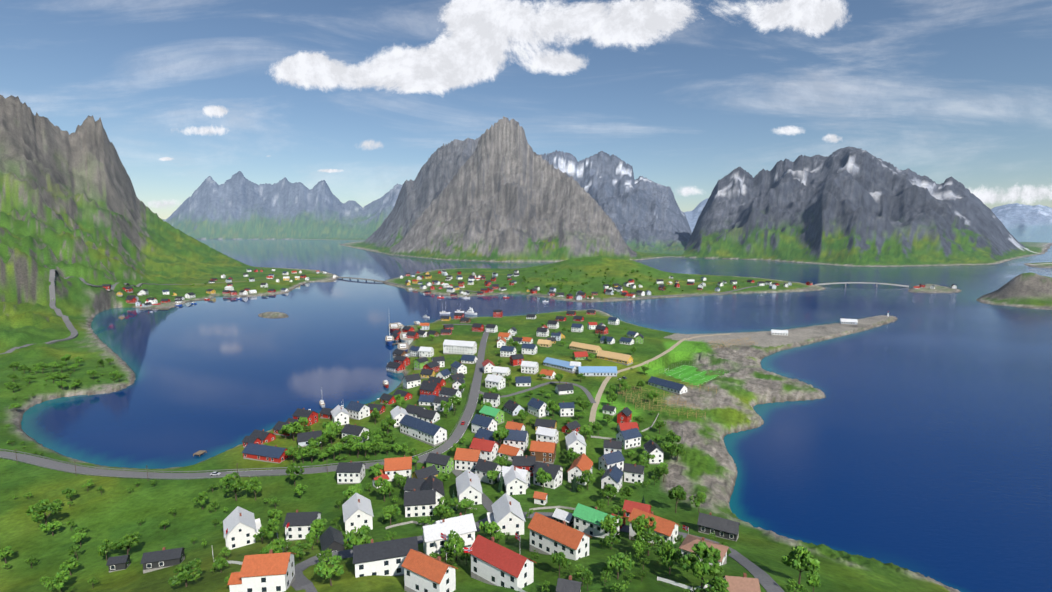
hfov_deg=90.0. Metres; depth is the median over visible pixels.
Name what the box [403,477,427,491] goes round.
house
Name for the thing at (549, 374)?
infill house
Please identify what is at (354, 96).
sky
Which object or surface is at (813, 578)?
deciduous tree
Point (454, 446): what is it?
deciduous tree
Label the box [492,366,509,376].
house
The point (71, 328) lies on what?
hillside road
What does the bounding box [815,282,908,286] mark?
bridge arch
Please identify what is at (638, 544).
deciduous tree
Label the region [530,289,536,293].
house
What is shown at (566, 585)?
house
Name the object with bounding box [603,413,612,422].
deciduous tree
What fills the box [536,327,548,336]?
house
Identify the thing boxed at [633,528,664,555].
deciduous tree
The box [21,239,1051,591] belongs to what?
sea water
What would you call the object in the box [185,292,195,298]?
house
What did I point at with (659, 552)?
deciduous tree
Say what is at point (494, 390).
deciduous tree
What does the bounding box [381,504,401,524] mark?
deciduous tree
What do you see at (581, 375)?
deciduous tree
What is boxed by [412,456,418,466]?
deciduous tree
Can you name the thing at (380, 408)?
house
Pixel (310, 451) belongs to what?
deciduous tree
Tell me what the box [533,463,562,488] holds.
house
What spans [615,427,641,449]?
infill house
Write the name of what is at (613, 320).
house
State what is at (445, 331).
house
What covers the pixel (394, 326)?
moored boat
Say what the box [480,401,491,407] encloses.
deciduous tree
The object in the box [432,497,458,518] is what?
deciduous tree
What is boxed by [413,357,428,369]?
infill house
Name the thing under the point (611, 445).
infill house
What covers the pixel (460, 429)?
road
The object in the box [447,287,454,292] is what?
house
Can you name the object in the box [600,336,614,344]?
house
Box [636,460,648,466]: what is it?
deciduous tree
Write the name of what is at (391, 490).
deciduous tree
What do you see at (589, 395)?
street
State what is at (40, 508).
deciduous tree
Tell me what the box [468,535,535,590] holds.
house
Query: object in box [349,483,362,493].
deciduous tree
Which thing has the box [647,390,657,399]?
deciduous tree
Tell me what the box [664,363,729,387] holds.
crop field
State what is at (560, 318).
house
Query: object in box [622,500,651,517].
house
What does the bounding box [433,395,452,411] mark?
house
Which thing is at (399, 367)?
house
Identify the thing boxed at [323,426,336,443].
deciduous tree
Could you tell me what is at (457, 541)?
deciduous tree
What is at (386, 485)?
deciduous tree
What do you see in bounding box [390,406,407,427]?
house
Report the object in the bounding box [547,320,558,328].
house
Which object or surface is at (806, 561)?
deciduous tree
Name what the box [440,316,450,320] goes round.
house
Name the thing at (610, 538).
deciduous tree
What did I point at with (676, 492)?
deciduous tree
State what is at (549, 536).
house
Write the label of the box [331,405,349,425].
house
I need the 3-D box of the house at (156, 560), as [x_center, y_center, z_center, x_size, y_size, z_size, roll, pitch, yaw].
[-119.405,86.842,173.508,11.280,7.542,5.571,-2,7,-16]
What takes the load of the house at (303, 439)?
on the terrain ground
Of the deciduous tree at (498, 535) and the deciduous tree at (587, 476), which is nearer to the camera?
the deciduous tree at (498, 535)
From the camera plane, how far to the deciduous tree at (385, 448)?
268.70 m
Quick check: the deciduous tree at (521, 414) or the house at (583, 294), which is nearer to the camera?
the deciduous tree at (521, 414)
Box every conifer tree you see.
[450,489,457,510]
[497,470,504,492]
[569,473,577,492]
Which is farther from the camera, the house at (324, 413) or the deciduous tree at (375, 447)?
the house at (324, 413)
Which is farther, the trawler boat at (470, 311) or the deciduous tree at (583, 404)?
the trawler boat at (470, 311)
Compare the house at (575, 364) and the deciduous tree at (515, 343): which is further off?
the deciduous tree at (515, 343)
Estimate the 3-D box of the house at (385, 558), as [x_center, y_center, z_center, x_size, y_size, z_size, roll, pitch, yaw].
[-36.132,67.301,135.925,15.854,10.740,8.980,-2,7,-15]
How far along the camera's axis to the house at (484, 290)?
1039.51 m
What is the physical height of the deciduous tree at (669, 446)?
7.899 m
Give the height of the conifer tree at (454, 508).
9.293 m
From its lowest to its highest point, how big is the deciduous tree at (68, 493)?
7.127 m
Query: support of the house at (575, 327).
on the terrain ground
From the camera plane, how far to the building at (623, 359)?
443.82 m
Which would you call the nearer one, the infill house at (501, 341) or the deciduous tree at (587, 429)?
the deciduous tree at (587, 429)
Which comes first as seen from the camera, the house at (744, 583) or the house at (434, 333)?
the house at (744, 583)
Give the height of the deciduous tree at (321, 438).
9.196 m
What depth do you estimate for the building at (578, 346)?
484.71 m
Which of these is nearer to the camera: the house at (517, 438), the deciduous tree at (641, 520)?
the deciduous tree at (641, 520)
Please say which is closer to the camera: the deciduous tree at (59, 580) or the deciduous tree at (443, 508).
the deciduous tree at (59, 580)
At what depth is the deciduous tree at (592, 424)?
295.86 m
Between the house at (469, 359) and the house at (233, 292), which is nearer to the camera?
the house at (469, 359)
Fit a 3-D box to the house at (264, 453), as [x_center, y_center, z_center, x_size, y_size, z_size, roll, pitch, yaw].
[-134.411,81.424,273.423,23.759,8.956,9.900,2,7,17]
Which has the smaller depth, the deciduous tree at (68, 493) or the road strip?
the deciduous tree at (68, 493)
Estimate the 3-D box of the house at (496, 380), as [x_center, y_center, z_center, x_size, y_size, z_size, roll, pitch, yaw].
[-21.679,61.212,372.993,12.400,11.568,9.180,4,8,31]
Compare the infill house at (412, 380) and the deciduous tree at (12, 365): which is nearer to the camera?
the infill house at (412, 380)
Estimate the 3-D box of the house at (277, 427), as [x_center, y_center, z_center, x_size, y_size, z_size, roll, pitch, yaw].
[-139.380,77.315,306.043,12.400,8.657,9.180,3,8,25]
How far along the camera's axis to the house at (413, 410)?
317.85 m
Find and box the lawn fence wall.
[591,413,658,439]
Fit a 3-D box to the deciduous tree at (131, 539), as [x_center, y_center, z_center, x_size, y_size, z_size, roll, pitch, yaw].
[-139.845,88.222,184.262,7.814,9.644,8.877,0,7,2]
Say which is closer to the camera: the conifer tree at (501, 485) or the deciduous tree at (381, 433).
the conifer tree at (501, 485)
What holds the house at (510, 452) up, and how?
on the terrain ground
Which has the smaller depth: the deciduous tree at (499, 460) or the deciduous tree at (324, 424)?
the deciduous tree at (499, 460)
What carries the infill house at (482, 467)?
on the terrain ground
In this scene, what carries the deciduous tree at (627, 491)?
on the terrain ground
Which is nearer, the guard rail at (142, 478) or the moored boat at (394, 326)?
the guard rail at (142, 478)
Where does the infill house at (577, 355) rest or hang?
on the terrain ground
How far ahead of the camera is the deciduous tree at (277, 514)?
201.63 m
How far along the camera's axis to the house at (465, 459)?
251.68 m
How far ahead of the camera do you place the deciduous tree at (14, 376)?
410.23 m
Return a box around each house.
[102,284,110,290]
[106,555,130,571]
[122,286,132,292]
[126,297,136,303]
[139,289,148,294]
[140,547,185,573]
[142,302,151,307]
[160,299,170,302]
[162,289,168,294]
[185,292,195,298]
[206,289,215,294]
[222,290,229,293]
[223,506,260,549]
[225,286,233,290]
[227,549,295,591]
[230,290,236,295]
[239,290,247,295]
[241,436,260,447]
[242,443,291,462]
[250,429,275,444]
[260,283,267,287]
[272,421,294,436]
[283,510,321,541]
[286,418,301,424]
[292,408,318,426]
[297,430,321,447]
[319,407,332,418]
[319,526,345,553]
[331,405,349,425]
[336,461,365,483]
[341,424,369,442]
[342,493,373,533]
[346,401,369,419]
[353,536,417,577]
[368,403,385,413]
[371,474,388,488]
[374,455,411,481]
[379,393,395,404]
[386,361,398,372]
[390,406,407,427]
[391,333,400,340]
[393,349,406,357]
[393,355,409,365]
[393,362,405,373]
[393,389,412,400]
[399,414,447,446]
[401,549,457,591]
[402,326,413,331]
[402,373,420,388]
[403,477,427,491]
[404,489,435,516]
[405,404,427,417]
[406,331,418,339]
[409,346,419,356]
[411,465,438,478]
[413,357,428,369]
[417,330,426,336]
[417,408,439,423]
[418,394,435,405]
[419,346,433,357]
[419,381,440,395]
[420,322,429,329]
[420,368,435,378]
[420,380,440,386]
[421,474,444,505]
[421,519,457,554]
[423,361,439,371]
[425,452,453,475]
[427,330,438,336]
[427,376,446,385]
[431,356,444,367]
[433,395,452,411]
[433,513,476,549]
[435,369,450,379]
[439,387,461,399]
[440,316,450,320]
[440,329,451,334]
[443,324,453,329]
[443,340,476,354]
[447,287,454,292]
[448,373,464,382]
[450,361,466,373]
[452,377,464,392]
[454,313,463,319]
[454,447,482,471]
[456,470,481,487]
[456,472,482,504]
[460,317,470,322]
[461,354,477,363]
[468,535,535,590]
[470,438,498,461]
[471,414,497,433]
[472,323,483,331]
[474,428,501,443]
[474,458,501,483]
[479,405,503,424]
[481,288,487,292]
[482,359,494,373]
[483,392,499,407]
[485,324,497,332]
[485,374,505,389]
[487,493,525,534]
[492,284,498,288]
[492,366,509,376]
[493,310,502,317]
[496,336,505,347]
[498,332,511,341]
[498,443,522,461]
[498,466,530,488]
[500,345,516,356]
[502,428,528,452]
[503,399,524,415]
[503,465,526,494]
[505,420,525,430]
[508,327,516,335]
[509,354,523,365]
[511,337,522,343]
[512,455,535,476]
[515,376,530,386]
[521,343,537,354]
[521,360,538,374]
[522,337,532,343]
[526,314,535,318]
[527,397,548,417]
[527,512,591,560]
[529,440,556,463]
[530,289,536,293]
[532,461,562,482]
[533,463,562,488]
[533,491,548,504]
[534,418,557,430]
[535,426,558,443]
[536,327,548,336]
[537,339,551,346]
[540,369,555,379]
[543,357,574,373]
[546,337,555,343]
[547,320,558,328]
[551,332,560,340]
[552,508,573,526]
[555,316,566,320]
[555,383,573,394]
[556,292,563,296]
[556,575,581,591]
[558,401,574,416]
[562,421,580,433]
[565,430,586,454]
[566,294,572,298]
[566,310,575,315]
[567,455,592,484]
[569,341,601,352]
[569,361,581,372]
[571,323,583,331]
[572,351,588,359]
[572,453,592,470]
[572,503,619,537]
[573,316,583,321]
[575,294,581,299]
[577,292,585,297]
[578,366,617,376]
[586,309,595,314]
[587,322,597,329]
[595,325,607,334]
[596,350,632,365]
[598,451,624,472]
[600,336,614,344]
[600,465,623,492]
[602,404,616,415]
[603,439,621,453]
[605,289,613,294]
[608,317,618,324]
[611,513,625,528]
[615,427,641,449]
[616,421,638,431]
[617,407,631,422]
[619,337,633,344]
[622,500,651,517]
[623,463,644,483]
[626,331,638,336]
[628,508,679,543]
[635,334,643,343]
[636,290,644,295]
[643,439,663,463]
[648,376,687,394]
[656,279,663,283]
[679,534,728,565]
[697,512,739,540]
[723,573,760,591]
[757,281,764,285]
[769,284,775,288]
[771,329,787,335]
[840,318,857,324]
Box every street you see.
[291,517,486,591]
[417,459,784,591]
[476,382,595,402]
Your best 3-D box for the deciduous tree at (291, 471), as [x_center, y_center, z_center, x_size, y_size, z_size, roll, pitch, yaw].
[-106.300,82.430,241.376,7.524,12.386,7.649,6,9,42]
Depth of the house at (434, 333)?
592.28 m
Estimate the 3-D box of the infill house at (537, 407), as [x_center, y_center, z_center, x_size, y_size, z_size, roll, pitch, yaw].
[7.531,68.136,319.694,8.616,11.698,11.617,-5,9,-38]
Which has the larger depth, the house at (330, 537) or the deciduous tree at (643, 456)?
the deciduous tree at (643, 456)
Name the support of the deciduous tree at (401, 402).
on the terrain ground
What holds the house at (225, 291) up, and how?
on the terrain ground
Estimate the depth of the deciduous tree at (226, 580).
129.06 m
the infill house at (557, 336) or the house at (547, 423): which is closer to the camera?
the house at (547, 423)
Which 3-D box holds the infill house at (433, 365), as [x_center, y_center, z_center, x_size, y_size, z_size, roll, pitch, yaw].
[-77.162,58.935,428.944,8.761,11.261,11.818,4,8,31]
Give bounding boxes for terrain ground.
[0,95,1051,591]
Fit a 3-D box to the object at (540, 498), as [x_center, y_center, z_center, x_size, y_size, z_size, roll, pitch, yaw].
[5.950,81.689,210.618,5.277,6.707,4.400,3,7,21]
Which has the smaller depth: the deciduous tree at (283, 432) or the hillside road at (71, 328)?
the deciduous tree at (283, 432)
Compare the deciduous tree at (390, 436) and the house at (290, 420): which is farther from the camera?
the house at (290, 420)
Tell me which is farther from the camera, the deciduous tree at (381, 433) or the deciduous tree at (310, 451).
the deciduous tree at (381, 433)
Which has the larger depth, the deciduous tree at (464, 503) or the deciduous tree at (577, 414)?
the deciduous tree at (577, 414)
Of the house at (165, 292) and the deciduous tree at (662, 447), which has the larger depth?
the house at (165, 292)
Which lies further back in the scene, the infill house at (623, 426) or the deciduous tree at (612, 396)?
the deciduous tree at (612, 396)
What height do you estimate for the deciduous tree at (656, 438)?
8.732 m
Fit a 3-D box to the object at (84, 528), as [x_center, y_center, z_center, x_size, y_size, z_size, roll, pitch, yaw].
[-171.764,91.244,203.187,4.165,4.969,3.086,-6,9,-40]
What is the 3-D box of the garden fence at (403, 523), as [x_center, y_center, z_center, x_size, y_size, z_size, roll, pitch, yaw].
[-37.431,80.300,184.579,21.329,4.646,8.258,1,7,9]
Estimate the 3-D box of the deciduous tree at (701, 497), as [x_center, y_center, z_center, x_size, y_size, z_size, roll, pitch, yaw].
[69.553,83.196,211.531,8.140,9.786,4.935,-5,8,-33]
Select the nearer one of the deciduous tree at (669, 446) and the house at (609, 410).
the deciduous tree at (669, 446)
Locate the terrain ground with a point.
(72, 207)
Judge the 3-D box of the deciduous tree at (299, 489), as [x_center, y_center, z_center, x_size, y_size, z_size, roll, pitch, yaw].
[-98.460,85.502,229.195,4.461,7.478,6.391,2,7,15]
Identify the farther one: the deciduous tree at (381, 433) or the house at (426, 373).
the house at (426, 373)
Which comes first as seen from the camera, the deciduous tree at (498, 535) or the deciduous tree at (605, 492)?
the deciduous tree at (498, 535)
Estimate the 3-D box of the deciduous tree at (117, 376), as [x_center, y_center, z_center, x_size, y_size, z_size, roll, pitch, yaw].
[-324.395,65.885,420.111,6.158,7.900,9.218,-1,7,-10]
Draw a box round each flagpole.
[441,533,446,562]
[464,547,471,552]
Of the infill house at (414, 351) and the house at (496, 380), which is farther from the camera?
the infill house at (414, 351)
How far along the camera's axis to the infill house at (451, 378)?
391.14 m
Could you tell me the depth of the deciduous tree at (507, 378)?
373.84 m
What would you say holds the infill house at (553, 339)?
on the terrain ground
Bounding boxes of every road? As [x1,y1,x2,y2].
[0,269,330,353]
[0,328,488,478]
[589,334,728,424]
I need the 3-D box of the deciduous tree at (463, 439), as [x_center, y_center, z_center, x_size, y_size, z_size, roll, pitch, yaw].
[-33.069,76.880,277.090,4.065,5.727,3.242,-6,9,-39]
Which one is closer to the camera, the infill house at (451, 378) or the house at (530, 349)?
the infill house at (451, 378)
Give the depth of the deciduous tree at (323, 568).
126.35 m
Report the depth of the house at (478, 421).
290.59 m
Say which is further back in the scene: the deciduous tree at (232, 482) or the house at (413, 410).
the house at (413, 410)
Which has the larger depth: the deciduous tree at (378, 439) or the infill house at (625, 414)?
the infill house at (625, 414)
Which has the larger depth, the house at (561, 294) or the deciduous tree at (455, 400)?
the house at (561, 294)
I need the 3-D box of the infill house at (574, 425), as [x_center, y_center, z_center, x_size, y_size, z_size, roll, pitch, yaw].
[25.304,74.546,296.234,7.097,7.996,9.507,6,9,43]
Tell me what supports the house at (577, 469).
on the terrain ground
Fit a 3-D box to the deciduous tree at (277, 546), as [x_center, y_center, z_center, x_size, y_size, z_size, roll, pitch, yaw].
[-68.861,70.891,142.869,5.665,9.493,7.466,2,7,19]
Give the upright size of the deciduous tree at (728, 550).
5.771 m
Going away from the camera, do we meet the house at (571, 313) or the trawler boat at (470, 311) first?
the house at (571, 313)
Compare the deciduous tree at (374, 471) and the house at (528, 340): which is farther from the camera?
the house at (528, 340)
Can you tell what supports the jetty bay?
in the sea water
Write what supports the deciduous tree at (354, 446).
on the terrain ground
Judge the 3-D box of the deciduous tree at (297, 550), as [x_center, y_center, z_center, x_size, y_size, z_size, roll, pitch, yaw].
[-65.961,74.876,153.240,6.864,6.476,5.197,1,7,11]
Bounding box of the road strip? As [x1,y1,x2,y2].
[385,281,799,298]
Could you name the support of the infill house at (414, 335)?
on the terrain ground
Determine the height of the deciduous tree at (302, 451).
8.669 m
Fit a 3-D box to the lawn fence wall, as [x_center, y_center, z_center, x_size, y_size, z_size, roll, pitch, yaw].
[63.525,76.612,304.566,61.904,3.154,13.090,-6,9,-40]
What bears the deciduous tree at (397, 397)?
on the terrain ground
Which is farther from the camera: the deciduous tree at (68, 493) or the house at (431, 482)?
the deciduous tree at (68, 493)
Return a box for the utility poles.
[14,328,490,477]
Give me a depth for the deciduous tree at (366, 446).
266.27 m
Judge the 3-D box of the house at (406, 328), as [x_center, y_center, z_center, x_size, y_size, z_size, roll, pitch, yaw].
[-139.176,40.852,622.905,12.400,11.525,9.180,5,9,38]
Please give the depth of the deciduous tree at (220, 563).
150.44 m
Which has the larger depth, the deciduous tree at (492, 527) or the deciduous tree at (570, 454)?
the deciduous tree at (570, 454)
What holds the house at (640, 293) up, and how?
on the terrain ground
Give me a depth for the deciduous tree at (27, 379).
404.69 m
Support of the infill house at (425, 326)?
on the terrain ground
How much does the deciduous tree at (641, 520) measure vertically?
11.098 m
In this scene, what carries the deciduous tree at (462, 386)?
on the terrain ground
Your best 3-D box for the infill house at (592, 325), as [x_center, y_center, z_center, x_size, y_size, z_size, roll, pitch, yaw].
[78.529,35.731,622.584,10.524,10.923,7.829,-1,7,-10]
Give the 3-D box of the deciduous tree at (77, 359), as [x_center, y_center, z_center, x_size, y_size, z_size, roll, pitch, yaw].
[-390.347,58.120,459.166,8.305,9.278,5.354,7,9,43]
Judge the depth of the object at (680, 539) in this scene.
160.77 m
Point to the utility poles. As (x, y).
(237, 467)
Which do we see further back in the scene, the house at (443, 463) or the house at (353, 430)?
the house at (353, 430)
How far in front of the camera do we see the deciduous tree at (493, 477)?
231.78 m
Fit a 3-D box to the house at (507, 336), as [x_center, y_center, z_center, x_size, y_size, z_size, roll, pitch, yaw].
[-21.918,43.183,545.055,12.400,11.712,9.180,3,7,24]
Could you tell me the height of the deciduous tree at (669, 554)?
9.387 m
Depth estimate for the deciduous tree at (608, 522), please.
162.52 m
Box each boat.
[140,299,160,305]
[319,395,324,407]
[383,380,388,387]
[385,327,393,345]
[389,323,399,332]
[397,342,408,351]
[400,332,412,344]
[465,307,476,314]
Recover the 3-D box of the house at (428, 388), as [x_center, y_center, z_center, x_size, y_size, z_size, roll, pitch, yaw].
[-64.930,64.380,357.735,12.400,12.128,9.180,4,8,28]
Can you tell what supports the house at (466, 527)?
on the terrain ground
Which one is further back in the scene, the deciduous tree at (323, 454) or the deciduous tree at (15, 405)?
the deciduous tree at (15, 405)
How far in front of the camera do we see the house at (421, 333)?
595.64 m
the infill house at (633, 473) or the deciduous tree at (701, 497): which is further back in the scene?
the infill house at (633, 473)
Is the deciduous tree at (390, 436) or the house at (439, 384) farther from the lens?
the house at (439, 384)
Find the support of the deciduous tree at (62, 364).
on the terrain ground
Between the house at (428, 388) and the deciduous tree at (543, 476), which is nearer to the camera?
the deciduous tree at (543, 476)
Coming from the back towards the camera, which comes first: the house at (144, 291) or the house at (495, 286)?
the house at (495, 286)
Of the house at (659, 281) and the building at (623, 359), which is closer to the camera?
the building at (623, 359)
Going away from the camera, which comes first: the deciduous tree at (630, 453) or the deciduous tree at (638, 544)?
the deciduous tree at (638, 544)
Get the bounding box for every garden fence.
[212,550,242,564]
[386,521,430,528]
[529,506,574,510]
[657,576,710,591]
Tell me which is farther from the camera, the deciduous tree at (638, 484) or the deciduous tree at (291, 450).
the deciduous tree at (291, 450)
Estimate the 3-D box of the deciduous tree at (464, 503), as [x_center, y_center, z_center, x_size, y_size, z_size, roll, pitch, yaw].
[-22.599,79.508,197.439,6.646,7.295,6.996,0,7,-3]
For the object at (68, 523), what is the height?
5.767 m
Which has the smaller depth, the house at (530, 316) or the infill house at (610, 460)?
the infill house at (610, 460)
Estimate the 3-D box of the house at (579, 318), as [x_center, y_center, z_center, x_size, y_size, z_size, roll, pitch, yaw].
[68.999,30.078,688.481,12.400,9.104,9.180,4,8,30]
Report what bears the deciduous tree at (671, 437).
on the terrain ground
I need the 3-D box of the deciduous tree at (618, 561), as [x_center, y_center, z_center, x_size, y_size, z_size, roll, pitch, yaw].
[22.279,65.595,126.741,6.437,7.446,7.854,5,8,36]
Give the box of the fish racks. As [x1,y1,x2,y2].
[617,337,757,419]
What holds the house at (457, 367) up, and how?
on the terrain ground
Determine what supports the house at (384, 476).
on the terrain ground
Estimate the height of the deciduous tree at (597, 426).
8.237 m
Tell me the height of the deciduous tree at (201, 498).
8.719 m
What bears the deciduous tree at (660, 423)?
on the terrain ground
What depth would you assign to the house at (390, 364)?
461.84 m
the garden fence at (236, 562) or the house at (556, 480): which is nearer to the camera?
the garden fence at (236, 562)
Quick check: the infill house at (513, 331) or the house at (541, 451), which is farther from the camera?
the infill house at (513, 331)
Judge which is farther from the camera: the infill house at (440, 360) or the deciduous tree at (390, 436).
the infill house at (440, 360)
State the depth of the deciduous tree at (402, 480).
232.44 m
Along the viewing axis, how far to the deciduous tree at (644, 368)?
409.88 m
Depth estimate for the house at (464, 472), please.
224.88 m
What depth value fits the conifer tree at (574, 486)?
228.28 m
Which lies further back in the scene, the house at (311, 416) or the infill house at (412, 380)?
the infill house at (412, 380)
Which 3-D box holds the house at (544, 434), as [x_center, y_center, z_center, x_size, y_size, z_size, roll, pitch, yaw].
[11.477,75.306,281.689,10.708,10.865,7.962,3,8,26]
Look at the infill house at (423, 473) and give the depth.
234.27 m
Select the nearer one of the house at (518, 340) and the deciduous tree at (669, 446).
the deciduous tree at (669, 446)
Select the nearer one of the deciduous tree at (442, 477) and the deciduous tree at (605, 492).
the deciduous tree at (605, 492)
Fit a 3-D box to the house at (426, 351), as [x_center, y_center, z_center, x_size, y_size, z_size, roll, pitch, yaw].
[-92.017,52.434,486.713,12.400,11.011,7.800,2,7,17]
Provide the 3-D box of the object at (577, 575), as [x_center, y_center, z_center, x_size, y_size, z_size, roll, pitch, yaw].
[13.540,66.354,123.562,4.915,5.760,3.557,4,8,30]
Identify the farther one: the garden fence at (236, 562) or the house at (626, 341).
the house at (626, 341)
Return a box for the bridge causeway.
[335,277,384,282]
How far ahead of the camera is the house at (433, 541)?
149.20 m
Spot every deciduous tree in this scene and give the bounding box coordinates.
[0,545,13,562]
[5,383,17,392]
[7,373,18,381]
[8,363,18,369]
[9,403,21,410]
[18,364,29,372]
[22,375,35,383]
[25,499,62,525]
[36,362,48,370]
[38,521,61,535]
[44,569,70,591]
[48,362,56,371]
[51,373,68,380]
[52,499,61,504]
[55,361,66,367]
[55,381,66,389]
[59,557,80,575]
[61,354,70,360]
[61,487,76,500]
[68,364,79,370]
[69,382,79,387]
[70,531,86,546]
[75,357,81,366]
[86,370,96,379]
[97,539,113,560]
[109,370,118,375]
[111,531,140,554]
[114,373,124,381]
[158,519,169,529]
[168,558,202,586]
[191,491,208,509]
[212,557,227,572]
[221,472,247,500]
[224,569,240,582]
[246,477,261,499]
[258,518,279,540]
[260,538,284,553]
[267,509,282,518]
[278,429,288,439]
[282,421,302,440]
[285,445,301,461]
[285,463,303,485]
[288,540,312,560]
[294,448,306,463]
[294,484,307,498]
[298,416,308,426]
[305,446,319,462]
[305,531,319,549]
[308,440,319,447]
[310,519,327,541]
[314,555,343,585]
[315,435,328,449]
[319,452,328,461]
[321,422,336,428]
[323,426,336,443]
[326,421,340,429]
[327,444,340,460]
[333,442,344,455]
[334,427,343,438]
[340,434,351,442]
[342,438,356,449]
[343,487,358,499]
[343,525,371,549]
[349,435,361,443]
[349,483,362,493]
[351,442,361,457]
[356,441,372,456]
[361,431,371,440]
[369,442,381,455]
[370,408,380,424]
[370,463,383,476]
[371,434,382,451]
[372,428,386,437]
[374,477,391,501]
[380,415,395,429]
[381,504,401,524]
[382,444,390,455]
[386,487,394,497]
[387,433,396,442]
[392,443,400,451]
[394,394,404,404]
[396,475,406,489]
[398,399,405,406]
[400,443,408,453]
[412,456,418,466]
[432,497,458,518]
[436,472,449,481]
[440,400,449,415]
[444,529,464,561]
[448,394,461,413]
[449,443,459,451]
[457,498,473,514]
[458,383,465,390]
[459,437,466,445]
[478,521,500,539]
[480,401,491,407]
[487,469,498,486]
[488,386,498,393]
[492,427,508,445]
[493,531,504,543]
[494,455,508,465]
[505,375,511,386]
[512,341,519,346]
[518,409,528,420]
[536,468,551,491]
[546,400,559,411]
[550,552,571,577]
[555,373,562,383]
[566,447,577,464]
[574,412,582,420]
[576,400,589,409]
[577,373,585,382]
[579,425,592,439]
[580,469,594,489]
[588,421,597,428]
[594,422,602,435]
[594,499,605,510]
[599,483,616,504]
[599,514,622,533]
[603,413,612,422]
[604,533,619,548]
[606,392,617,401]
[606,552,634,578]
[609,385,615,391]
[619,486,633,499]
[621,382,630,393]
[627,450,634,455]
[631,514,656,532]
[632,539,646,550]
[633,416,644,426]
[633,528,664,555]
[634,481,641,486]
[636,380,644,390]
[636,451,654,461]
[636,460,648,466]
[641,366,648,374]
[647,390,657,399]
[649,465,662,478]
[652,434,661,443]
[653,546,666,561]
[655,420,666,433]
[659,443,667,451]
[659,466,668,481]
[662,540,682,573]
[665,430,680,442]
[665,442,674,456]
[667,485,686,512]
[670,443,685,460]
[679,540,720,591]
[689,491,706,512]
[701,576,728,591]
[719,542,731,554]
[781,546,820,583]
[806,572,820,591]
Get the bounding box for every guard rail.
[0,457,283,478]
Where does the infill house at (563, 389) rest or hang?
on the terrain ground
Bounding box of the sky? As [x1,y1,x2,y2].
[0,0,1051,219]
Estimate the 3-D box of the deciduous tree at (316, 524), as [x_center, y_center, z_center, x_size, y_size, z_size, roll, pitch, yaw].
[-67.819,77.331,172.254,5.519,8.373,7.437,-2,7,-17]
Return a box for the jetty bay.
[193,450,206,456]
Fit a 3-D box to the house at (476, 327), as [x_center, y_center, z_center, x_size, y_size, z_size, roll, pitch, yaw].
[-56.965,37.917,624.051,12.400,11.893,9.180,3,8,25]
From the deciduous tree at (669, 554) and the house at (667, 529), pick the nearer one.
the deciduous tree at (669, 554)

